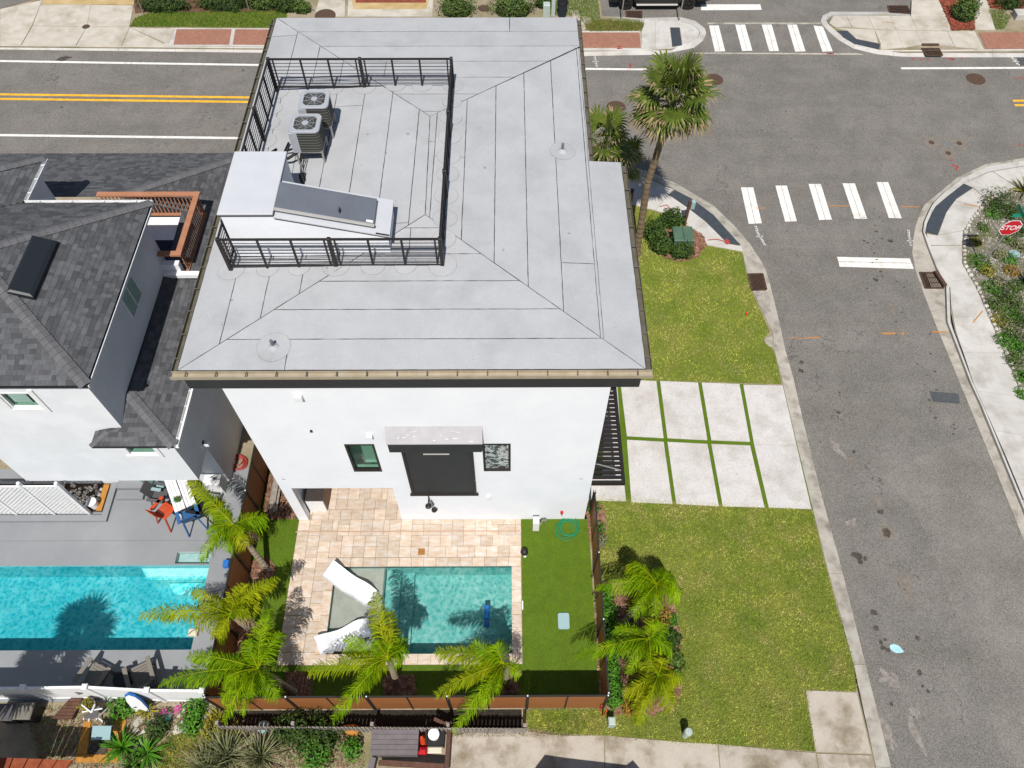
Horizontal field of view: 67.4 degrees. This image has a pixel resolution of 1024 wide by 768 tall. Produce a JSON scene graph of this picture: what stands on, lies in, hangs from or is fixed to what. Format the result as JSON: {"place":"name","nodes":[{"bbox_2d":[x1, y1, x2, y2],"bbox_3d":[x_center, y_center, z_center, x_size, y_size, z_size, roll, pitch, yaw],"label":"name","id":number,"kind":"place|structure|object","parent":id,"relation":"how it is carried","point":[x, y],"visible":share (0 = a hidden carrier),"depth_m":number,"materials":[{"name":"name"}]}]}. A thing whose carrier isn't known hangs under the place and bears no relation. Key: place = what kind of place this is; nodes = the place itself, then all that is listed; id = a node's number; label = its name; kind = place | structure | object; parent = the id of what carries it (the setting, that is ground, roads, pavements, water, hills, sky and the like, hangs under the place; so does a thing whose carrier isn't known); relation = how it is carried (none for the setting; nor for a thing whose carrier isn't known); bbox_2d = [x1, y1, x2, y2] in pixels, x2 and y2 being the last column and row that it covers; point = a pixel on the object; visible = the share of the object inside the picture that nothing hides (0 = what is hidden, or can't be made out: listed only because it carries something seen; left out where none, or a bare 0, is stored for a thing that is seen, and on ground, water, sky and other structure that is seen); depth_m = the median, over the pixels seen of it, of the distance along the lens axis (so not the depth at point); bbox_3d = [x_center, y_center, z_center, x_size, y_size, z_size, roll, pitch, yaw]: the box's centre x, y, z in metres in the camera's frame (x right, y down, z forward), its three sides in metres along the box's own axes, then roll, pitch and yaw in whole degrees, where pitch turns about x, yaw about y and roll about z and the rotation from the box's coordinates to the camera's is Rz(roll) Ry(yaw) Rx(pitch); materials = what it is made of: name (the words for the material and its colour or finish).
{"place":"outdoors","nodes":[
{"label":"outdoors","id":0,"kind":"place"},
{"bbox_2d":[0,468,248,701],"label":"pool deck","id":1,"kind":"structure","parent":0,"point":[131,532],"depth_m":27.12,"materials":[{"name":"grey concrete"}]},
{"bbox_2d":[0,482,92,514],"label":"lattice screen","id":2,"kind":"object","parent":1,"relation":"on","point":[56,492],"visible":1,"depth_m":26.86,"materials":[{"name":"white paint"}]},
{"bbox_2d":[0,483,116,522],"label":"planter","id":3,"kind":"object","parent":1,"relation":"on","point":[103,495],"visible":0.62,"depth_m":28.05,"materials":[{"name":"soil"}]},
{"bbox_2d":[70,657,115,699],"bbox_3d":[-13.374,9.354,24.367,0.880,0.967,1.045,21,59,13],"label":"deck chair","id":4,"kind":"object","parent":1,"relation":"on","point":[102,677],"visible":0.79,"depth_m":24.51,"materials":[{"name":"beige wood"}]},
{"bbox_2d":[0,683,206,702],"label":"vinyl fence","id":5,"kind":"object","parent":1,"relation":"on","point":[22,691],"visible":0.87,"depth_m":23.62,"materials":[{"name":"white paint"}]},
{"bbox_2d":[0,552,210,650],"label":"swimming pool","id":6,"kind":"structure","parent":1,"relation":"in","point":[93,607],"depth_m":27.13,"materials":[{"name":"teal liquid"}]},
{"bbox_2d":[115,480,144,500],"bbox_3d":[-14.025,3.816,28.335,0.994,0.330,0.900,0,57,0],"label":"step box","id":7,"kind":"object","parent":1,"relation":"on","point":[128,490],"visible":0.62,"depth_m":28.20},
{"bbox_2d":[122,655,159,688],"bbox_3d":[-11.793,9.331,24.384,0.880,0.967,1.045,-24,60,-15],"label":"deck chair","id":8,"kind":"object","parent":1,"relation":"on","point":[144,681],"visible":0.91,"depth_m":24.52,"materials":[{"name":"beige wood"}]},
{"bbox_2d":[140,480,182,513],"bbox_3d":[-12.632,4.007,27.613,0.886,1.346,0.780,8,57,5],"label":"bar chair","id":9,"kind":"object","parent":1,"relation":"on","point":[152,496],"visible":0.82,"depth_m":27.43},
{"bbox_2d":[145,496,182,532],"bbox_3d":[-12.302,4.520,27.279,0.780,1.346,0.885,27,61,17],"label":"bar chair","id":10,"kind":"object","parent":1,"relation":"on","point":[160,513],"visible":0.86,"depth_m":27.17,"materials":[{"name":"red paint"}]},
{"bbox_2d":[164,480,195,517],"bbox_3d":[-11.977,3.877,27.898,0.753,1.000,2.032,-25,60,-15],"label":"patio table","id":11,"kind":"object","parent":1,"relation":"on","point":[173,485],"visible":0.47,"depth_m":27.29,"materials":[{"name":"white paint"}]},
{"bbox_2d":[203,473,227,493],"bbox_3d":[-10.887,3.598,28.089,0.600,0.987,0.450,0,57,0],"label":"utility sink","id":12,"kind":"object","parent":1,"relation":"on","point":[217,483],"visible":0.96,"depth_m":27.94,"materials":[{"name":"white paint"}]},
{"bbox_2d":[129,10,286,27],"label":"verge grass","id":13,"kind":"structure","parent":0,"point":[165,21],"depth_m":44.87,"materials":[{"name":"green plant"}]},
{"bbox_2d":[0,175,875,767],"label":"yard ground","id":14,"kind":"structure","parent":0,"point":[16,741],"depth_m":23.92,"materials":[{"name":"soil"}]},
{"bbox_2d":[11,702,44,721],"bbox_3d":[-15.068,10.247,23.922,0.580,0.700,0.500,0,57,0],"label":"storage bin","id":15,"kind":"object","parent":14,"relation":"on","point":[28,712],"visible":1,"depth_m":23.70,"materials":[{"name":"beige plastic"}]},
{"bbox_2d":[0,758,73,767],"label":"shed roof","id":16,"kind":"structure","parent":14,"relation":"on","point":[25,763],"depth_m":21.73,"materials":[{"name":"metal"}]},
{"bbox_2d":[52,699,83,719],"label":"wood deck","id":17,"kind":"structure","parent":14,"relation":"on","point":[68,710],"depth_m":24.10,"materials":[{"name":"brown wood"}]},
{"bbox_2d":[75,718,126,762],"bbox_3d":[-12.756,11.102,23.886,1.347,0.230,1.258,0,57,0],"label":"terracotta frame","id":18,"kind":"object","parent":14,"relation":"on","point":[94,747],"visible":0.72,"depth_m":23.69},
{"bbox_2d":[105,697,135,724],"bbox_3d":[-12.286,10.137,24.228,1.113,0.501,1.162,0,57,0],"label":"shrub","id":19,"kind":"object","parent":14,"relation":"on","point":[122,707],"visible":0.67,"depth_m":24.12,"materials":[{"name":"green plant"}]},
{"bbox_2d":[0,153,242,482],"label":"neighbour house","id":20,"kind":"structure","parent":14,"relation":"on","point":[95,297],"depth_m":23.91,"materials":[{"name":"grey paint"}]},
{"bbox_2d":[0,390,51,411],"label":"window","id":21,"kind":"structure","parent":20,"relation":"in","point":[5,400],"depth_m":22.17,"materials":[{"name":"white paint"}]},
{"bbox_2d":[98,725,145,765],"bbox_3d":[-12.018,11.012,23.447,1.429,0.666,1.247,0,57,0],"label":"rosette plant","id":22,"kind":"object","parent":14,"relation":"on","point":[118,747],"visible":0.96,"depth_m":23.46,"materials":[{"name":"green plant"}]},
{"bbox_2d":[129,733,167,767],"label":"rosette plant","id":23,"kind":"object","parent":14,"relation":"on","point":[143,746],"visible":1,"depth_m":23.47,"materials":[{"name":"green plant"}]},
{"bbox_2d":[142,711,172,740],"bbox_3d":[-10.973,10.591,23.732,0.806,1.107,0.785,-18,59,-11],"label":"shrub","id":24,"kind":"object","parent":14,"relation":"on","point":[160,727],"visible":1,"depth_m":23.64,"materials":[{"name":"green plant"}]},
{"bbox_2d":[174,708,204,738],"bbox_3d":[-10.001,10.545,23.870,0.960,0.648,0.906,0,57,0],"label":"shrub","id":25,"kind":"object","parent":14,"relation":"on","point":[194,726],"visible":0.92,"depth_m":23.75,"materials":[{"name":"green plant"}]},
{"bbox_2d":[156,733,223,767],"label":"weed grass","id":26,"kind":"structure","parent":14,"relation":"on","point":[175,751],"depth_m":23.64,"materials":[{"name":"green plant"}]},
{"bbox_2d":[25,704,364,767],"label":"leaf litter","id":27,"kind":"object","parent":14,"relation":"on","point":[90,764],"visible":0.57,"depth_m":23.79,"materials":[{"name":"plant"}]},
{"bbox_2d":[179,697,211,719],"bbox_3d":[-9.955,10.146,24.104,0.884,0.760,0.827,0,57,0],"label":"shrub","id":28,"kind":"object","parent":14,"relation":"on","point":[200,705],"visible":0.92,"depth_m":23.95,"materials":[{"name":"green plant"}]},
{"bbox_2d":[178,734,237,767],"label":"rosette plant","id":29,"kind":"object","parent":14,"relation":"on","point":[199,764],"visible":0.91,"depth_m":23.09,"materials":[{"name":"green plant"}]},
{"bbox_2d":[189,718,260,767],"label":"rosette plant","id":30,"kind":"object","parent":14,"relation":"on","point":[222,748],"visible":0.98,"depth_m":23.18,"materials":[{"name":"green plant"}]},
{"bbox_2d":[202,444,267,696],"bbox_3d":[-9.165,6.033,25.983,0.090,1.960,8.940,0,57,0],"label":"privacy fence","id":31,"kind":"object","parent":14,"relation":"on","point":[239,569],"visible":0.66,"depth_m":26.17,"materials":[{"name":"brown wood"}]},
{"bbox_2d":[227,725,292,767],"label":"rosette plant","id":32,"kind":"object","parent":14,"relation":"on","point":[262,755],"visible":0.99,"depth_m":23.23,"materials":[{"name":"green plant"}]},
{"bbox_2d":[267,708,301,747],"bbox_3d":[-6.995,10.621,23.655,1.164,1.052,1.117,31,62,19],"label":"shrub","id":33,"kind":"object","parent":14,"relation":"on","point":[281,733],"visible":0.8,"depth_m":23.55,"materials":[{"name":"green plant"}]},
{"bbox_2d":[278,708,324,759],"bbox_3d":[-6.385,10.684,23.564,1.577,1.413,1.618,0,57,0],"label":"shrub","id":34,"kind":"object","parent":14,"relation":"on","point":[301,732],"visible":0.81,"depth_m":23.34,"materials":[{"name":"green plant"}]},
{"bbox_2d":[293,737,332,767],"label":"shrub","id":35,"kind":"object","parent":14,"relation":"on","point":[318,762],"visible":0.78,"depth_m":23.17,"materials":[{"name":"green plant"}]},
{"bbox_2d":[298,711,344,762],"bbox_3d":[-5.802,10.789,23.451,1.459,1.201,1.455,0,57,0],"label":"shrub","id":36,"kind":"object","parent":14,"relation":"on","point":[330,735],"visible":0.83,"depth_m":23.32,"materials":[{"name":"green plant"}]},
{"bbox_2d":[215,720,525,733],"bbox_3d":[-4.282,10.548,23.588,9.422,0.950,0.163,0,57,0],"label":"picket fence","id":37,"kind":"object","parent":14,"relation":"on","point":[222,726],"visible":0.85,"depth_m":23.37,"materials":[{"name":"grey wood"}]},
{"bbox_2d":[228,709,521,726],"bbox_3d":[-4.319,10.556,24.182,9.250,0.046,0.520,0,57,0],"label":"mulch bed","id":38,"kind":"object","parent":14,"relation":"on","point":[425,718],"visible":0.54,"depth_m":24.19,"materials":[{"name":"brown wood"}]},
{"bbox_2d":[370,729,419,757],"bbox_3d":[-3.543,10.981,23.427,1.442,0.750,0.709,0,57,0],"label":"deck box","id":39,"kind":"object","parent":14,"relation":"on","point":[394,743],"visible":1,"depth_m":23.13,"materials":[{"name":"grey wood"}]},
{"bbox_2d":[277,488,522,664],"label":"patio","id":40,"kind":"structure","parent":14,"relation":"on","point":[360,527],"depth_m":27.19,"materials":[{"name":"stone"}]},
{"bbox_2d":[304,488,330,510],"bbox_3d":[-7.057,3.098,28.440,0.673,0.950,3.109,0,57,0],"label":"kitchen counter","id":41,"kind":"object","parent":40,"relation":"on","point":[316,499],"visible":0.37,"depth_m":27.43,"materials":[{"name":"white paint"}]},
{"bbox_2d":[327,566,522,653],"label":"swimming pool","id":42,"kind":"structure","parent":40,"relation":"in","point":[434,607],"depth_m":26.96,"materials":[{"name":"teal liquid"}]},
{"bbox_2d":[314,618,374,655],"bbox_3d":[-5.546,8.383,25.493,1.772,0.660,0.660,-23,60,-14],"label":"pool lounger","id":43,"kind":"object","parent":42,"relation":"on","point":[330,642],"visible":0.88,"depth_m":25.48,"materials":[{"name":"white plastic"}]},
{"bbox_2d":[322,560,377,607],"bbox_3d":[-5.584,6.900,26.460,1.800,0.660,0.660,26,61,16],"label":"pool lounger","id":44,"kind":"object","parent":42,"relation":"on","point":[340,578],"visible":0.95,"depth_m":26.43,"materials":[{"name":"white plastic"}]},
{"bbox_2d":[203,694,609,710],"bbox_3d":[-3.124,9.778,23.548,12.050,1.960,0.090,0,57,0],"label":"privacy fence","id":45,"kind":"object","parent":14,"relation":"on","point":[526,701],"visible":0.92,"depth_m":23.41,"materials":[{"name":"brown wood"}]},
{"bbox_2d":[368,757,444,767],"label":"wood planter","id":46,"kind":"object","parent":14,"relation":"on","point":[372,762],"visible":1,"depth_m":23.02,"materials":[{"name":"wood"}]},
{"bbox_2d":[169,17,653,519],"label":"house","id":47,"kind":"structure","parent":14,"relation":"on","point":[492,361],"depth_m":22.20,"materials":[{"name":"white paint"}]},
{"bbox_2d":[288,114,328,163],"bbox_3d":[-6.246,-7.550,23.670,0.924,1.252,0.864,0,57,0],"label":"condenser","id":48,"kind":"object","parent":47,"relation":"on","point":[306,133],"visible":1,"depth_m":23.25,"materials":[{"name":"metal"}]},
{"bbox_2d":[298,90,336,138],"bbox_3d":[-6.131,-8.505,24.293,0.924,1.252,0.864,-1,57,-1],"label":"condenser","id":49,"kind":"object","parent":47,"relation":"on","point":[315,102],"visible":0.87,"depth_m":23.82,"materials":[{"name":"metal"}]},
{"bbox_2d":[215,57,454,270],"bbox_3d":[-4.966,-6.950,23.378,6.090,1.250,8.120,0,57,0],"label":"deck railing","id":50,"kind":"object","parent":47,"relation":"on","point":[329,240],"visible":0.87,"depth_m":22.43,"materials":[{"name":"black metal"}]},
{"bbox_2d":[482,444,510,470],"bbox_3d":[-0.471,2.243,23.866,0.860,1.820,0.132,0,57,0],"label":"window","id":51,"kind":"structure","parent":47,"relation":"in","point":[496,457],"depth_m":23.92,"materials":[{"name":"black glass"}]},
{"bbox_2d":[591,387,624,485],"bbox_3d":[3.217,0.689,27.637,1.171,0.245,6.406,0,57,0],"label":"pergola","id":52,"kind":"object","parent":47,"relation":"attached to","point":[612,424],"visible":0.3,"depth_m":26.50,"materials":[{"name":"black metal"}]},
{"bbox_2d":[227,469,599,695],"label":"artificial turf","id":53,"kind":"structure","parent":14,"relation":"on","point":[556,575],"depth_m":25.89,"materials":[{"name":"green plastic"}]},
{"bbox_2d":[138,576,279,647],"bbox_3d":[-9.397,7.564,24.397,4.508,2.956,1.890,-8,57,-5],"label":"feather palm","id":54,"kind":"object","parent":53,"relation":"on","point":[239,605],"visible":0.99,"depth_m":23.59,"materials":[{"name":"green plant"}]},
{"bbox_2d":[158,608,297,725],"bbox_3d":[-8.380,9.117,23.359,3.940,3.047,2.577,-26,61,-16],"label":"feather palm","id":55,"kind":"object","parent":53,"relation":"on","point":[246,672],"visible":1,"depth_m":22.52,"materials":[{"name":"green plant"}]},
{"bbox_2d":[247,556,275,585],"bbox_3d":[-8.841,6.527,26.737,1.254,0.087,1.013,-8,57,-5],"label":"mulch","id":56,"kind":"object","parent":53,"relation":"on","point":[257,574],"visible":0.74,"depth_m":26.70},
{"bbox_2d":[185,480,270,572],"bbox_3d":[-9.462,4.664,26.233,2.490,3.120,3.183,-15,58,-10],"label":"feather palm","id":57,"kind":"object","parent":56,"relation":"on","point":[229,532],"visible":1,"depth_m":25.06,"materials":[{"name":"green plant"}]},
{"bbox_2d":[262,472,297,519],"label":"mulch","id":58,"kind":"object","parent":53,"relation":"on","point":[289,509],"visible":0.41,"depth_m":28.03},
{"bbox_2d":[306,590,410,725],"bbox_3d":[-4.643,8.582,23.695,3.354,3.041,2.429,-36,64,-21],"label":"feather palm","id":59,"kind":"object","parent":53,"relation":"on","point":[386,640],"visible":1,"depth_m":22.79,"materials":[{"name":"green plant"}]},
{"bbox_2d":[432,637,521,734],"bbox_3d":[-1.233,8.937,23.526,2.794,2.936,2.373,-29,61,-18],"label":"feather palm","id":60,"kind":"object","parent":53,"relation":"on","point":[487,661],"visible":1,"depth_m":22.65,"materials":[{"name":"green plant"}]},
{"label":"mulch bed","id":61,"kind":"structure","parent":53,"relation":"on","visible":0},
{"bbox_2d":[285,670,312,695],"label":"mulch","id":62,"kind":"object","parent":61,"relation":"on","point":[298,681],"visible":0.88,"depth_m":24.72,"materials":[{"name":"brown soil"}]},
{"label":"mulch bed","id":63,"kind":"structure","parent":53,"relation":"on","visible":0},
{"bbox_2d":[381,674,416,695],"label":"mulch","id":64,"kind":"object","parent":63,"relation":"on","point":[406,687],"visible":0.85,"depth_m":24.65,"materials":[{"name":"brown wood"}]},
{"bbox_2d":[589,490,609,694],"bbox_3d":[2.860,6.955,25.395,0.090,1.960,6.640,0,57,0],"label":"privacy fence","id":65,"kind":"object","parent":14,"relation":"on","point":[596,571],"visible":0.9,"depth_m":25.25,"materials":[{"name":"brown wood"}]},
{"bbox_2d":[608,135,645,184],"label":"fan palm","id":66,"kind":"object","parent":14,"relation":"on","point":[634,143],"visible":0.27,"depth_m":33.99,"materials":[{"name":"green plant"}]},
{"bbox_2d":[593,579,682,716],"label":"mulch","id":67,"kind":"object","parent":14,"relation":"on","point":[621,611],"visible":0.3,"depth_m":25.56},
{"bbox_2d":[573,617,673,675],"bbox_3d":[3.474,8.357,24.159,3.219,2.538,1.739,0,57,0],"label":"feather palm","id":68,"kind":"object","parent":67,"relation":"on","point":[640,646],"visible":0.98,"depth_m":23.53,"materials":[{"name":"green plant"}]},
{"bbox_2d":[594,560,683,623],"bbox_3d":[4.173,6.825,25.091,2.540,2.734,2.030,34,63,20],"label":"feather palm","id":69,"kind":"object","parent":67,"relation":"on","point":[653,590],"visible":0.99,"depth_m":24.27,"materials":[{"name":"green plant"}]},
{"bbox_2d":[619,651,684,728],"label":"feather palm","id":70,"kind":"object","parent":67,"relation":"on","point":[647,692],"visible":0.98,"depth_m":22.99,"materials":[{"name":"green plant"}]},
{"bbox_2d":[0,0,1023,767],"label":"road","id":71,"kind":"structure","parent":0,"point":[818,166],"depth_m":35.99,"materials":[{"name":"grey asphalt"}]},
{"bbox_2d":[610,0,708,9],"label":"pickup truck","id":72,"kind":"object","parent":71,"relation":"on","point":[687,4],"visible":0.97,"depth_m":45.30,"materials":[{"name":"black paint"}]},
{"bbox_2d":[0,0,1023,500],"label":"pavement","id":73,"kind":"structure","parent":0,"point":[974,330],"depth_m":43.70,"materials":[{"name":"concrete"}]},
{"bbox_2d":[0,0,1023,415],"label":"verge ground","id":74,"kind":"structure","parent":0,"point":[1012,24],"depth_m":44.84,"materials":[{"name":"soil"}]},
{"bbox_2d":[134,0,275,12],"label":"mulch bed","id":75,"kind":"object","parent":74,"relation":"on","point":[139,10],"visible":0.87,"depth_m":45.46,"materials":[{"name":"brown wood"}]},
{"bbox_2d":[131,0,193,13],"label":"shrub","id":76,"kind":"object","parent":75,"relation":"on","point":[161,6],"visible":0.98,"depth_m":45.04,"materials":[{"name":"green plant"}]},
{"bbox_2d":[191,0,252,11],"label":"shrub","id":77,"kind":"object","parent":75,"relation":"on","point":[223,5],"visible":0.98,"depth_m":45.15,"materials":[{"name":"green plant"}]},
{"bbox_2d":[434,0,478,17],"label":"shrub","id":78,"kind":"object","parent":74,"relation":"on","point":[456,8],"visible":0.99,"depth_m":44.74,"materials":[{"name":"green plant"}]},
{"bbox_2d":[486,0,538,16],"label":"shrub","id":79,"kind":"object","parent":74,"relation":"on","point":[513,8],"visible":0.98,"depth_m":44.72,"materials":[{"name":"green plant"}]},
{"bbox_2d":[550,0,643,31],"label":"verge grass","id":80,"kind":"structure","parent":74,"relation":"on","point":[587,10],"depth_m":45.18,"materials":[{"name":"green plant"}]},
{"bbox_2d":[962,185,1023,394],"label":"planting bed","id":81,"kind":"object","parent":74,"relation":"on","point":[990,238],"visible":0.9,"depth_m":34.74,"materials":[{"name":"stone"}]},
{"bbox_2d":[980,185,1022,217],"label":"shrub","id":82,"kind":"object","parent":81,"relation":"on","point":[996,203],"visible":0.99,"depth_m":36.32,"materials":[{"name":"green plant"}]},
{"bbox_2d":[981,204,1023,265],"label":"stop sign","id":83,"kind":"object","parent":81,"relation":"on","point":[1012,226],"visible":1,"depth_m":32.35,"materials":[{"name":"metal"}]},
{"bbox_2d":[449,690,873,767],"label":"path","id":84,"kind":"structure","parent":0,"point":[837,723],"depth_m":23.66,"materials":[{"name":"concrete"}]},
{"bbox_2d":[524,495,858,751],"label":"lawn","id":85,"kind":"structure","parent":0,"point":[796,631],"depth_m":25.80,"materials":[{"name":"plant"}]},
{"bbox_2d":[528,708,603,735],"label":"weed grass","id":86,"kind":"structure","parent":85,"relation":"on","point":[573,725],"depth_m":24.13,"materials":[{"name":"green plant"}]},
{"bbox_2d":[588,380,811,508],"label":"driveway","id":87,"kind":"structure","parent":0,"point":[699,443],"depth_m":29.43,"materials":[{"name":"concrete"}]},
{"bbox_2d":[632,206,780,383],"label":"lawn","id":88,"kind":"structure","parent":0,"point":[657,352],"depth_m":32.81,"materials":[{"name":"plant"}]},
{"bbox_2d":[589,103,639,166],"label":"fan palm","id":89,"kind":"object","parent":88,"relation":"on","point":[609,121],"visible":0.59,"depth_m":32.14,"materials":[{"name":"green plant"}]},
{"bbox_2d":[622,47,722,256],"bbox_3d":[5.897,-8.727,30.686,3.492,10.238,3.369,0,57,0],"label":"fan palm","id":90,"kind":"object","parent":88,"relation":"on","point":[670,74],"visible":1,"depth_m":27.75,"materials":[{"name":"green plant"}]},
{"bbox_2d":[652,226,705,261],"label":"mulch","id":91,"kind":"object","parent":88,"relation":"on","point":[701,245],"visible":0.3,"depth_m":35.13,"materials":[{"name":"brown wood"}]},
{"bbox_2d":[643,215,669,242],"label":"shrub","id":92,"kind":"object","parent":91,"relation":"on","point":[653,231],"visible":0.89,"depth_m":34.80,"materials":[{"name":"green plant"}]},
{"bbox_2d":[659,206,686,228],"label":"shrub","id":93,"kind":"object","parent":91,"relation":"on","point":[671,218],"visible":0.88,"depth_m":35.31,"materials":[{"name":"green plant"}]},
{"bbox_2d":[670,226,694,248],"bbox_3d":[7.679,-6.512,34.749,0.900,0.900,0.870,0,57,0],"label":"utility box","id":94,"kind":"object","parent":91,"relation":"on","point":[681,234],"visible":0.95,"depth_m":34.36,"materials":[{"name":"green metal"}]},
{"bbox_2d":[939,0,975,30],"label":"mulch","id":95,"kind":"object","parent":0,"point":[957,26],"visible":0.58,"depth_m":44.79,"materials":[{"name":"brown wood"}]},
{"bbox_2d":[949,0,982,22],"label":"shrub","id":96,"kind":"object","parent":95,"relation":"on","point":[964,11],"visible":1,"depth_m":44.40,"materials":[{"name":"green plant"}]},
{"label":"ground","id":97,"kind":"structure","parent":0,"visible":0},
{"bbox_2d":[0,12,1023,767],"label":"kerb","id":98,"kind":"structure","parent":97,"relation":"on","point":[926,260],"depth_m":32.42,"materials":[{"name":"concrete"}]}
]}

